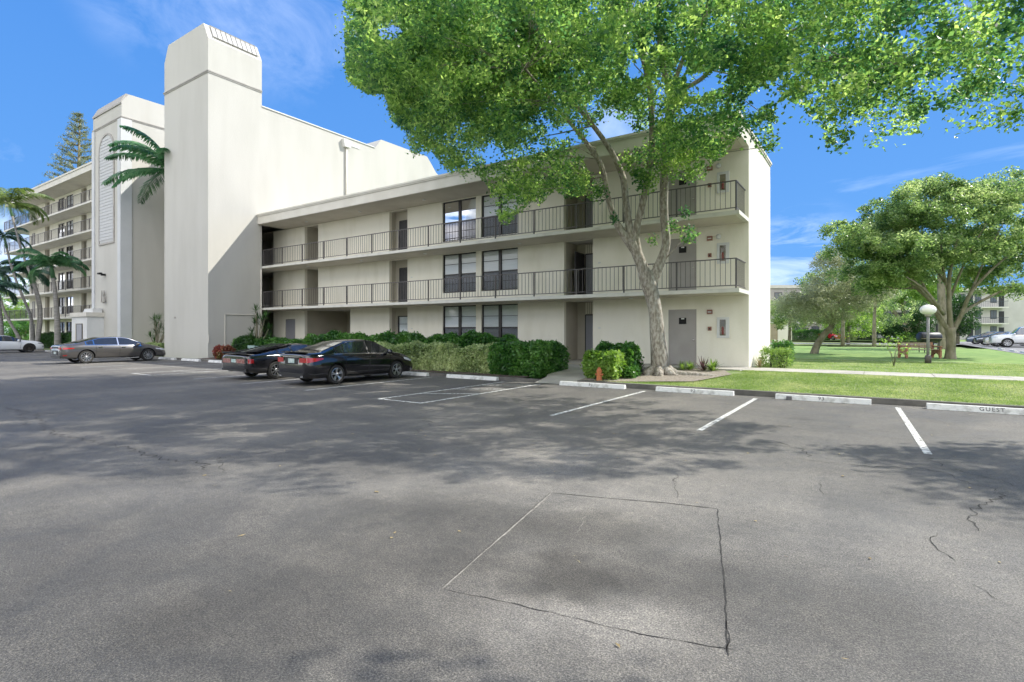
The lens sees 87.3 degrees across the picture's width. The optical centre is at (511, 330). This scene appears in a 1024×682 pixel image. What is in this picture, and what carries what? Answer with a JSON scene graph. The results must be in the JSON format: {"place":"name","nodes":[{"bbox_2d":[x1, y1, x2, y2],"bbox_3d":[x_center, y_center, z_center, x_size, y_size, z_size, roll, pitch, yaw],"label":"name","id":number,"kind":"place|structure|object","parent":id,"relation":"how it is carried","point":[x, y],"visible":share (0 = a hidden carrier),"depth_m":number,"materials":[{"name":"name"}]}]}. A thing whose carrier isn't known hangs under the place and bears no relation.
{"place":"outdoors","nodes":[
{"label":"outdoors","id":0,"kind":"place"},
{"bbox_2d":[3,317,28,339],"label":"background tree","id":1,"kind":"object","parent":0,"point":[24,325],"visible":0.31,"depth_m":90.08,"materials":[{"name":"green plant"}]},
{"bbox_2d":[5,333,1010,378],"bbox_3d":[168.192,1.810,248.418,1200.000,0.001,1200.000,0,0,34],"label":"ground","id":2,"kind":"structure","parent":0,"point":[895,345],"depth_m":65.18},
{"bbox_2d":[1,264,28,321],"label":"background tree","id":3,"kind":"object","parent":2,"relation":"on","point":[10,299],"visible":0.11,"depth_m":100.25,"materials":[{"name":"green plant"}]},
{"bbox_2d":[2,299,28,334],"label":"background tree","id":4,"kind":"object","parent":2,"relation":"on","point":[17,310],"visible":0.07,"depth_m":93.22,"materials":[{"name":"green plant"}]},
{"bbox_2d":[35,111,91,185],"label":"tall pine","id":5,"kind":"object","parent":2,"relation":"on","point":[78,139],"visible":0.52,"depth_m":83.28,"materials":[{"name":"green plant"}]},
{"bbox_2d":[101,125,170,204],"bbox_3d":[-24.041,-6.030,37.587,7.078,15.609,7.555,0,0,-42],"label":"palm tree","id":6,"kind":"object","parent":2,"relation":"on","point":[140,151],"visible":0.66,"depth_m":36.94,"materials":[{"name":"green plant"}]},
{"bbox_2d":[146,313,163,342],"bbox_3d":[-24.429,0.215,37.145,3.445,3.112,1.515,0,0,34],"label":"dracaena","id":7,"kind":"object","parent":2,"relation":"on","point":[155,329],"visible":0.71,"depth_m":37.09,"materials":[{"name":"green plant"}]},
{"bbox_2d":[163,23,437,359],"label":"apartment tower","id":8,"kind":"structure","parent":2,"relation":"on","point":[239,157],"depth_m":34.03,"materials":[{"name":"grey paint"}]},
{"bbox_2d":[198,357,527,377],"bbox_3d":[-7.845,1.561,26.807,22.750,0.176,4.200,0,0,34],"label":"mulch bed","id":9,"kind":"object","parent":2,"relation":"on","point":[438,371],"visible":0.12,"depth_m":20.55,"materials":[{"name":"soil"}]},
{"bbox_2d":[212,344,235,358],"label":"shrub","id":10,"kind":"object","parent":9,"relation":"on","point":[217,351],"visible":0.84,"depth_m":30.65,"materials":[{"name":"red plant"}]},
{"bbox_2d":[232,334,255,351],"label":"shrub","id":11,"kind":"object","parent":9,"relation":"on","point":[242,341],"visible":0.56,"depth_m":31.26,"materials":[{"name":"green plant"}]},
{"bbox_2d":[245,304,271,343],"bbox_3d":[-14.566,-0.013,30.918,2.948,3.275,1.301,0,0,34],"label":"dracaena","id":12,"kind":"object","parent":9,"relation":"on","point":[257,323],"visible":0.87,"depth_m":30.86,"materials":[{"name":"green plant"}]},
{"bbox_2d":[230,335,305,348],"bbox_3d":[-13.895,1.003,30.906,6.520,1.503,1.447,0,0,34],"label":"hedge","id":13,"kind":"object","parent":9,"relation":"on","point":[265,340],"visible":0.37,"depth_m":29.98,"materials":[{"name":"green plant"}]},
{"bbox_2d":[302,329,517,367],"bbox_3d":[-5.443,0.810,25.579,13.554,1.886,1.422,0,0,34],"label":"hedge","id":14,"kind":"object","parent":9,"relation":"on","point":[468,338],"visible":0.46,"depth_m":24.50,"materials":[{"name":"green plant"}]},
{"bbox_2d":[375,339,501,375],"bbox_3d":[-3.522,1.067,22.528,8.766,1.422,1.469,0,0,34],"label":"hedge","id":15,"kind":"object","parent":9,"relation":"on","point":[473,357],"visible":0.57,"depth_m":21.33,"materials":[{"name":"green plant"}]},
{"bbox_2d":[486,337,570,378],"bbox_3d":[0.641,1.031,20.259,2.420,1.554,2.539,0,0,34],"label":"hedge","id":16,"kind":"object","parent":9,"relation":"on","point":[537,358],"visible":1,"depth_m":19.42,"materials":[{"name":"green plant"}]},
{"bbox_2d":[0,350,1023,681],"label":"parking lot","id":17,"kind":"structure","parent":2,"relation":"on","point":[128,564],"depth_m":4.63,"materials":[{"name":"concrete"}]},
{"bbox_2d":[0,335,43,352],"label":"parked car","id":18,"kind":"object","parent":17,"relation":"on","point":[10,343],"visible":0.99,"depth_m":42.12,"materials":[{"name":"white paint"}]},
{"bbox_2d":[3,94,163,342],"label":"apartment building","id":19,"kind":"structure","parent":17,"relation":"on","point":[110,237],"depth_m":40.93,"materials":[{"name":"grey paint"}]},
{"bbox_2d":[59,272,69,288],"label":"window","id":20,"kind":"structure","parent":19,"relation":"in","point":[61,275],"depth_m":58.97,"materials":[{"name":"clear glass"}]},
{"bbox_2d":[67,296,72,313],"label":"window","id":21,"kind":"structure","parent":19,"relation":"in","point":[69,299],"depth_m":57.43,"materials":[{"name":"clear glass"}]},
{"bbox_2d":[76,324,81,340],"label":"door","id":22,"kind":"structure","parent":19,"relation":"in","point":[78,326],"depth_m":40.78,"materials":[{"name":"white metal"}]},
{"bbox_2d":[50,336,165,362],"bbox_3d":[-22.555,1.036,30.186,2.138,1.418,5.011,0,0,34],"label":"parked car","id":23,"kind":"object","parent":17,"relation":"on","point":[88,350],"visible":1,"depth_m":29.29,"materials":[{"name":"grey paint"}]},
{"bbox_2d":[6,407,209,471],"bbox_3d":[-7.911,1.747,9.469,9.901,0.001,0.581,0,0,35],"label":"asphalt crack","id":24,"kind":"object","parent":17,"relation":"on","point":[106,444],"visible":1,"depth_m":8.23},
{"bbox_2d":[222,343,310,378],"bbox_3d":[-8.546,1.112,21.000,2.161,1.267,4.767,0,0,34],"label":"parked car","id":25,"kind":"object","parent":17,"relation":"on","point":[257,360],"visible":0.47,"depth_m":19.24,"materials":[{"name":"black paint"}]},
{"bbox_2d":[35,349,540,381],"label":"kerb","id":26,"kind":"structure","parent":17,"relation":"on","point":[500,378],"depth_m":19.50,"materials":[{"name":"concrete"}]},
{"bbox_2d":[278,339,412,383],"bbox_3d":[-5.707,1.023,18.969,2.136,1.443,4.696,0,0,34],"label":"parked car","id":27,"kind":"object","parent":17,"relation":"on","point":[333,361],"visible":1,"depth_m":17.82,"materials":[{"name":"black paint"}]},
{"bbox_2d":[387,371,428,375],"bbox_3d":[-4.150,1.688,21.250,2.200,0.125,0.194,0,0,34],"label":"wheel stop","id":28,"kind":"object","parent":17,"relation":"on","point":[416,373],"visible":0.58,"depth_m":20.88,"materials":[{"name":"paint"}]},
{"bbox_2d":[380,382,538,403],"bbox_3d":[-1.259,1.744,15.585,1.540,0.004,5.600,0,0,34],"label":"access aisle marking","id":29,"kind":"object","parent":17,"relation":"on","point":[449,393],"visible":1,"depth_m":14.86,"materials":[{"name":"paint"}]},
{"bbox_2d":[446,374,498,380],"bbox_3d":[-1.459,1.688,19.428,2.300,0.125,0.194,0,0,34],"label":"wheel stop","id":30,"kind":"object","parent":17,"relation":"on","point":[472,377],"visible":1,"depth_m":19.32,"materials":[{"name":"paint"}]},
{"bbox_2d":[443,494,549,587],"bbox_3d":[-0.021,1.747,4.707,0.021,0.001,2.331,0,0,23],"label":"asphalt seam","id":31,"kind":"object","parent":17,"relation":"on","point":[495,541],"visible":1,"depth_m":4.51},
{"bbox_2d":[29,387,1015,658],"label":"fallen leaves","id":32,"kind":"object","parent":17,"relation":"on","point":[585,455],"visible":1,"depth_m":6.44,"materials":[{"name":"brown plant"}]},
{"bbox_2d":[446,589,732,649],"bbox_3d":[0.375,1.747,3.265,1.850,0.001,0.050,0,0,23],"label":"asphalt crack","id":33,"kind":"object","parent":17,"relation":"on","point":[596,623],"visible":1,"depth_m":3.19,"materials":[{"name":"asphalt"}]},
{"bbox_2d":[559,381,625,388],"bbox_3d":[2.477,1.688,16.679,2.200,0.125,0.194,0,0,34],"label":"wheel stop","id":34,"kind":"object","parent":17,"relation":"on","point":[596,385],"visible":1,"depth_m":16.56,"materials":[{"name":"paint"}]},
{"bbox_2d":[552,391,644,415],"bbox_3d":[2.325,1.746,13.280,0.100,0.001,5.400,0,0,34],"label":"parking line","id":35,"kind":"object","parent":17,"relation":"on","point":[595,403],"visible":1,"depth_m":12.68,"materials":[{"name":"paint"}]},
{"bbox_2d":[655,386,733,395],"bbox_3d":[5.072,1.688,14.983,2.120,0.125,0.194,0,0,34],"label":"wheel stop","id":36,"kind":"object","parent":17,"relation":"on","point":[697,391],"visible":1,"depth_m":14.87,"materials":[{"name":"concrete"}]},
{"bbox_2d":[717,509,728,655],"bbox_3d":[1.592,1.747,4.070,0.029,0.001,2.532,0,0,20],"label":"asphalt crack","id":37,"kind":"object","parent":17,"relation":"on","point":[724,590],"visible":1,"depth_m":3.57,"materials":[{"name":"asphalt"}]},
{"bbox_2d":[697,398,757,430],"bbox_3d":[4.784,1.746,11.615,0.100,0.001,5.400,0,0,34],"label":"parking line","id":38,"kind":"object","parent":17,"relation":"on","point":[722,417],"visible":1,"depth_m":10.97,"materials":[{"name":"paint"}]},
{"bbox_2d":[577,380,1023,408],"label":"kerb","id":39,"kind":"structure","parent":17,"relation":"on","point":[896,401],"depth_m":13.56,"materials":[{"name":"concrete"}]},
{"bbox_2d":[775,393,870,404],"bbox_3d":[7.650,1.688,13.261,2.050,0.125,0.194,0,0,34],"label":"wheel stop","id":40,"kind":"object","parent":17,"relation":"on","point":[830,399],"visible":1,"depth_m":13.14,"materials":[{"name":"concrete"}]},
{"bbox_2d":[895,407,931,453],"bbox_3d":[7.327,1.746,9.894,0.100,0.001,5.404,0,0,32],"label":"parking line","id":41,"kind":"object","parent":17,"relation":"on","point":[919,440],"visible":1,"depth_m":9.10,"materials":[{"name":"paint"}]},
{"bbox_2d":[926,403,1023,414],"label":"wheel stop","id":42,"kind":"object","parent":17,"relation":"on","point":[982,409],"visible":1,"depth_m":11.52,"materials":[{"name":"concrete"}]},
{"bbox_2d":[569,359,755,370],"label":"walkway","id":43,"kind":"structure","parent":2,"relation":"on","point":[726,368],"depth_m":20.33,"materials":[{"name":"concrete"}]},
{"bbox_2d":[257,110,771,367],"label":"apartment building","id":44,"kind":"structure","parent":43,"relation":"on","point":[442,254],"depth_m":25.06,"materials":[{"name":"beige paint"}]},
{"bbox_2d":[285,319,294,338],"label":"door","id":45,"kind":"structure","parent":44,"relation":"in","point":[289,323],"depth_m":36.11,"materials":[{"name":"silver metal"}]},
{"bbox_2d":[398,316,406,333],"bbox_3d":[-6.088,0.035,30.611,1.110,1.750,0.090,0,0,34],"label":"window","id":46,"kind":"structure","parent":44,"relation":"in","point":[402,320],"depth_m":30.78,"materials":[{"name":"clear glass"}]},
{"bbox_2d":[399,267,406,301],"bbox_3d":[-6.049,-2.540,30.607,1.040,2.120,0.048,0,0,34],"label":"door","id":47,"kind":"structure","parent":44,"relation":"in","point":[402,271],"depth_m":30.73,"materials":[{"name":"grey metal"}]},
{"bbox_2d":[399,220,406,249],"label":"door","id":48,"kind":"structure","parent":44,"relation":"in","point":[402,224],"depth_m":30.75,"materials":[{"name":"grey metal"}]},
{"bbox_2d":[443,305,475,335],"bbox_3d":[-2.697,-0.220,27.923,2.241,2.160,0.100,0,0,34],"label":"window","id":49,"kind":"structure","parent":44,"relation":"in","point":[457,319],"depth_m":27.89,"materials":[{"name":"glass"}]},
{"bbox_2d":[443,252,475,292],"bbox_3d":[-2.697,-2.995,27.923,2.241,2.030,0.100,0,0,34],"label":"window","id":50,"kind":"structure","parent":44,"relation":"in","point":[461,264],"depth_m":27.89,"materials":[{"name":"glass"}]},
{"bbox_2d":[443,197,475,241],"bbox_3d":[-2.697,-5.740,27.923,2.241,2.100,0.100,0,0,34],"label":"window","id":51,"kind":"structure","parent":44,"relation":"in","point":[464,209],"depth_m":27.88,"materials":[{"name":"glass"}]},
{"bbox_2d":[482,304,517,337],"bbox_3d":[-0.573,-0.220,26.485,2.202,2.160,0.100,0,0,34],"label":"window","id":52,"kind":"structure","parent":44,"relation":"in","point":[498,320],"depth_m":26.45,"materials":[{"name":"glass"}]},
{"bbox_2d":[482,247,517,290],"bbox_3d":[-0.573,-2.995,26.485,2.202,2.030,0.100,0,0,34],"label":"window","id":53,"kind":"structure","parent":44,"relation":"in","point":[500,261],"depth_m":26.45,"materials":[{"name":"glass"}]},
{"bbox_2d":[482,193,517,236],"bbox_3d":[-0.573,-5.740,26.485,2.202,2.100,0.100,0,0,34],"label":"window","id":54,"kind":"structure","parent":44,"relation":"in","point":[488,224],"depth_m":26.76,"materials":[{"name":"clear glass"}]},
{"bbox_2d":[575,252,583,294],"bbox_3d":[3.127,-2.550,24.813,0.040,2.100,0.920,0,0,34],"label":"open screen door","id":55,"kind":"structure","parent":44,"relation":"in","point":[579,257],"depth_m":24.76,"materials":[{"name":"metal"}]},
{"bbox_2d":[585,314,592,354],"bbox_3d":[3.848,0.300,24.921,0.993,2.120,0.048,0,0,34],"label":"door","id":56,"kind":"structure","parent":44,"relation":"in","point":[588,317],"depth_m":25.09,"materials":[{"name":"grey metal"}]},
{"bbox_2d":[585,253,592,293],"bbox_3d":[3.848,-2.540,24.921,0.993,2.120,0.048,0,0,34],"label":"door","id":57,"kind":"structure","parent":44,"relation":"in","point":[588,257],"depth_m":25.06,"materials":[{"name":"grey metal"}]},
{"bbox_2d":[585,196,592,227],"bbox_3d":[3.848,-5.250,24.921,0.993,2.120,0.048,0,0,34],"label":"door","id":58,"kind":"structure","parent":44,"relation":"in","point":[586,199],"depth_m":25.09,"materials":[{"name":"grey metal"}]},
{"bbox_2d":[669,309,695,364],"bbox_3d":[6.780,0.250,21.372,1.109,2.220,0.118,0,0,34],"label":"door","id":59,"kind":"structure","parent":44,"relation":"in","point":[682,323],"depth_m":21.39,"materials":[{"name":"silver metal"}]},
{"bbox_2d":[669,237,695,290],"bbox_3d":[6.780,-2.590,21.372,1.109,2.220,0.118,0,0,34],"label":"door","id":60,"kind":"structure","parent":44,"relation":"in","point":[686,252],"depth_m":21.37,"materials":[{"name":"silver metal"}]},
{"bbox_2d":[669,169,695,217],"bbox_3d":[6.780,-5.300,21.372,1.109,2.220,0.118,0,0,34],"label":"door","id":61,"kind":"structure","parent":44,"relation":"in","point":[678,183],"depth_m":21.39,"materials":[{"name":"silver metal"}]},
{"bbox_2d":[770,300,817,340],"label":"background tree","id":62,"kind":"object","parent":2,"relation":"on","point":[780,322],"visible":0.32,"depth_m":69.25,"materials":[{"name":"green plant"}]},
{"bbox_2d":[770,285,883,340],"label":"apartment building","id":63,"kind":"structure","parent":2,"relation":"on","point":[776,291],"depth_m":91.75,"materials":[{"name":"paint"}]},
{"bbox_2d":[793,259,877,345],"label":"background tree","id":64,"kind":"object","parent":2,"relation":"on","point":[842,322],"visible":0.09,"depth_m":59.86,"materials":[{"name":"green plant"}]},
{"bbox_2d":[869,289,891,346],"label":"palm tree","id":65,"kind":"object","parent":2,"relation":"on","point":[874,330],"visible":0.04,"depth_m":52.06,"materials":[{"name":"grey plant"}]},
{"bbox_2d":[850,289,921,342],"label":"background tree","id":66,"kind":"object","parent":2,"relation":"on","point":[891,305],"visible":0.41,"depth_m":71.98,"materials":[{"name":"green plant"}]},
{"bbox_2d":[885,298,924,338],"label":"apartment building","id":67,"kind":"structure","parent":2,"relation":"on","point":[898,310],"depth_m":95.67,"materials":[{"name":"paint"}]},
{"bbox_2d":[925,287,1023,339],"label":"apartment building","id":68,"kind":"structure","parent":2,"relation":"on","point":[1000,314],"depth_m":91.78,"materials":[{"name":"paint"}]},
{"bbox_2d":[960,342,1023,353],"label":"parking lot","id":69,"kind":"structure","parent":2,"relation":"on","point":[1018,347],"depth_m":48.42,"materials":[{"name":"asphalt"}]},
{"bbox_2d":[932,291,982,345],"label":"background tree","id":70,"kind":"object","parent":69,"relation":"on","point":[957,300],"visible":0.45,"depth_m":61.24,"materials":[{"name":"green plant"}]},
{"bbox_2d":[965,332,994,343],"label":"parked car","id":71,"kind":"object","parent":69,"relation":"on","point":[969,339],"visible":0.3,"depth_m":60.04,"materials":[{"name":"blue paint"}]},
{"bbox_2d":[974,332,1023,344],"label":"parked car","id":72,"kind":"object","parent":69,"relation":"on","point":[979,339],"visible":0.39,"depth_m":55.31,"materials":[{"name":"grey paint"}]},
{"bbox_2d":[989,327,1023,346],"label":"parked car","id":73,"kind":"object","parent":69,"relation":"on","point":[1016,336],"visible":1,"depth_m":48.71,"materials":[{"name":"white paint"}]},
{"bbox_2d":[0,0,1023,331],"label":"sky","id":74,"kind":"structure","parent":0,"point":[58,58],"materials":[{"name":"blue"}]},
{"bbox_2d":[534,364,584,383],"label":"path","id":75,"kind":"structure","parent":0,"point":[573,372],"depth_m":18.67,"materials":[{"name":"concrete"}]},
{"bbox_2d":[770,316,791,342],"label":"garden wall","id":76,"kind":"structure","parent":0,"point":[779,335],"depth_m":77.39,"materials":[{"name":"beige paint"}]},
{"bbox_2d":[770,346,826,356],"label":"side lawn","id":77,"kind":"structure","parent":0,"point":[799,350],"depth_m":44.00,"materials":[{"name":"plant"}]},
{"bbox_2d":[585,357,1023,405],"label":"lawn","id":78,"kind":"structure","parent":0,"point":[820,367],"depth_m":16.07,"materials":[{"name":"green plant"}]},
{"bbox_2d":[580,367,730,381],"bbox_3d":[5.058,1.502,18.084,4.100,0.207,4.180,0,0,34],"label":"litter bed","id":79,"kind":"object","parent":78,"relation":"on","point":[641,377],"visible":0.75,"depth_m":17.39,"materials":[{"name":"brown plant"}]},
{"bbox_2d":[580,348,628,379],"bbox_3d":[3.083,1.150,17.768,1.439,1.120,1.233,0,0,34],"label":"shrub","id":80,"kind":"object","parent":79,"relation":"on","point":[610,363],"visible":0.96,"depth_m":17.44,"materials":[{"name":"green plant"}]},
{"bbox_2d":[594,340,644,368],"bbox_3d":[3.684,1.014,18.685,1.637,1.398,1.351,0,0,34],"label":"shrub","id":81,"kind":"object","parent":79,"relation":"on","point":[631,350],"visible":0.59,"depth_m":18.30,"materials":[{"name":"green plant"}]},
{"bbox_2d":[620,365,641,377],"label":"ground plant","id":82,"kind":"object","parent":79,"relation":"on","point":[630,372],"visible":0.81,"depth_m":17.57,"materials":[{"name":"green plant"}]},
{"bbox_2d":[334,0,1023,376],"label":"shade tree","id":83,"kind":"object","parent":79,"relation":"on","point":[442,66],"visible":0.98,"depth_m":12.96,"materials":[{"name":"green plant"}]},
{"bbox_2d":[696,358,724,370],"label":"spiky plant","id":84,"kind":"object","parent":79,"relation":"on","point":[713,366],"visible":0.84,"depth_m":18.74,"materials":[{"name":"green plant"}]},
{"bbox_2d":[757,345,796,367],"bbox_3d":[10.235,1.044,20.758,1.292,0.997,1.491,0,0,34],"label":"shrub","id":85,"kind":"object","parent":78,"relation":"on","point":[777,352],"visible":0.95,"depth_m":20.46,"materials":[{"name":"green plant"}]},
{"bbox_2d":[768,339,794,364],"bbox_3d":[11.240,0.953,22.311,1.033,1.200,0.932,0,0,34],"label":"shrub","id":86,"kind":"object","parent":78,"relation":"on","point":[779,344],"visible":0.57,"depth_m":22.18,"materials":[{"name":"green plant"}]},
{"bbox_2d":[875,331,915,365],"bbox_3d":[15.355,0.732,21.610,1.132,1.441,1.248,0,0,-28],"label":"sapling","id":87,"kind":"object","parent":78,"relation":"on","point":[882,339],"visible":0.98,"depth_m":21.56,"materials":[{"name":"green plant"}]},
{"bbox_2d":[919,305,936,362],"bbox_3d":[19.271,0.150,24.854,0.650,2.700,0.643,0,0,34],"label":"lamp post","id":88,"kind":"object","parent":78,"relation":"on","point":[927,311],"visible":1,"depth_m":24.80,"materials":[{"name":"grey"}]},
{"bbox_2d":[783,343,961,344],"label":"road","id":89,"kind":"structure","parent":0,"point":[853,343],"depth_m":63.43,"materials":[{"name":"asphalt"}]},
{"bbox_2d":[814,305,882,344],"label":"background tree","id":90,"kind":"object","parent":89,"relation":"on","point":[850,332],"visible":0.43,"depth_m":64.78,"materials":[{"name":"green plant"}]},
{"bbox_2d":[742,367,1023,380],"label":"sidewalk","id":91,"kind":"structure","parent":0,"point":[979,377],"depth_m":17.33,"materials":[{"name":"concrete"}]},
{"bbox_2d":[761,358,1023,376],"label":"grass","id":92,"kind":"structure","parent":0,"point":[807,362],"depth_m":21.29,"materials":[{"name":"plant"}]},
{"bbox_2d":[825,339,964,341],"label":"distant lawn","id":93,"kind":"structure","parent":0,"point":[877,340],"depth_m":84.01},
{"bbox_2d":[792,328,829,340],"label":"hedge","id":94,"kind":"object","parent":93,"relation":"on","point":[809,336],"visible":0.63,"depth_m":87.45,"materials":[{"name":"green plant"}]},
{"bbox_2d":[877,319,907,341],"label":"background tree","id":95,"kind":"object","parent":93,"relation":"on","point":[895,327],"visible":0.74,"depth_m":79.16,"materials":[{"name":"green plant"}]},
{"bbox_2d":[849,275,963,331],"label":"lawn tree","id":96,"kind":"object","parent":93,"relation":"on","point":[916,294],"visible":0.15,"depth_m":84.90,"materials":[{"name":"green plant"}]},
{"bbox_2d":[899,299,936,341],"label":"background tree","id":97,"kind":"object","parent":93,"relation":"on","point":[915,329],"visible":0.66,"depth_m":77.39,"materials":[{"name":"green plant"}]},
{"bbox_2d":[794,347,1023,363],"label":"lawn","id":98,"kind":"structure","parent":0,"point":[962,355],"depth_m":33.29,"materials":[{"name":"green plant"}]},
{"bbox_2d":[770,246,902,353],"bbox_3d":[21.697,-2.050,36.236,8.459,7.544,5.779,0,0,4],"label":"leaning tree","id":99,"kind":"object","parent":98,"relation":"on","point":[815,295],"visible":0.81,"depth_m":35.61,"materials":[{"name":"green plant"}]},
{"bbox_2d":[816,165,1023,358],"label":"lawn tree","id":100,"kind":"object","parent":98,"relation":"on","point":[901,254],"visible":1,"depth_m":28.66,"materials":[{"name":"green plant"}]},
{"bbox_2d":[897,342,942,357],"bbox_3d":[22.441,1.075,29.545,1.940,0.870,0.800,0,0,0],"label":"park bench","id":101,"kind":"object","parent":98,"relation":"on","point":[922,345],"visible":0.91,"depth_m":29.78,"materials":[{"name":"brown wood"}]},
{"bbox_2d":[916,324,945,352],"bbox_3d":[28.963,0.535,37.129,1.600,1.950,0.980,0,0,0],"label":"barrel grill","id":102,"kind":"object","parent":98,"relation":"on","point":[936,336],"visible":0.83,"depth_m":36.99,"materials":[{"name":"grey"}]},
{"bbox_2d":[923,221,1022,348],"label":"lawn tree","id":103,"kind":"object","parent":98,"relation":"on","point":[941,294],"visible":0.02,"depth_m":44.39,"materials":[{"name":"green plant"}]},
{"label":"left lawn","id":104,"kind":"structure","parent":0,"visible":0},
{"bbox_2d":[0,259,27,339],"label":"palm tree","id":105,"kind":"object","parent":104,"relation":"on","point":[6,278],"visible":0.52,"depth_m":50.01,"materials":[{"name":"green plant"}]},
{"bbox_2d":[0,280,29,334],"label":"palm tree","id":106,"kind":"object","parent":104,"relation":"on","point":[9,285],"visible":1,"depth_m":46.34,"materials":[{"name":"green plant"}]},
{"bbox_2d":[0,227,34,340],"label":"palm tree","id":107,"kind":"object","parent":104,"relation":"on","point":[5,236],"visible":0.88,"depth_m":48.94,"materials":[{"name":"green plant"}]},
{"bbox_2d":[0,187,54,341],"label":"palm tree","id":108,"kind":"object","parent":104,"relation":"on","point":[8,197],"visible":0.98,"depth_m":48.03,"materials":[{"name":"green plant"}]},
{"bbox_2d":[0,260,56,337],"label":"palm tree","id":109,"kind":"object","parent":104,"relation":"on","point":[45,280],"visible":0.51,"depth_m":51.87,"materials":[{"name":"green plant"}]},
{"bbox_2d":[10,248,89,344],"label":"palm tree","id":110,"kind":"object","parent":104,"relation":"on","point":[60,259],"visible":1,"depth_m":46.79,"materials":[{"name":"green plant"}]},
{"bbox_2d":[40,331,71,349],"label":"hedge","id":111,"kind":"object","parent":104,"relation":"on","point":[47,340],"visible":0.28,"depth_m":49.10,"materials":[{"name":"green plant"}]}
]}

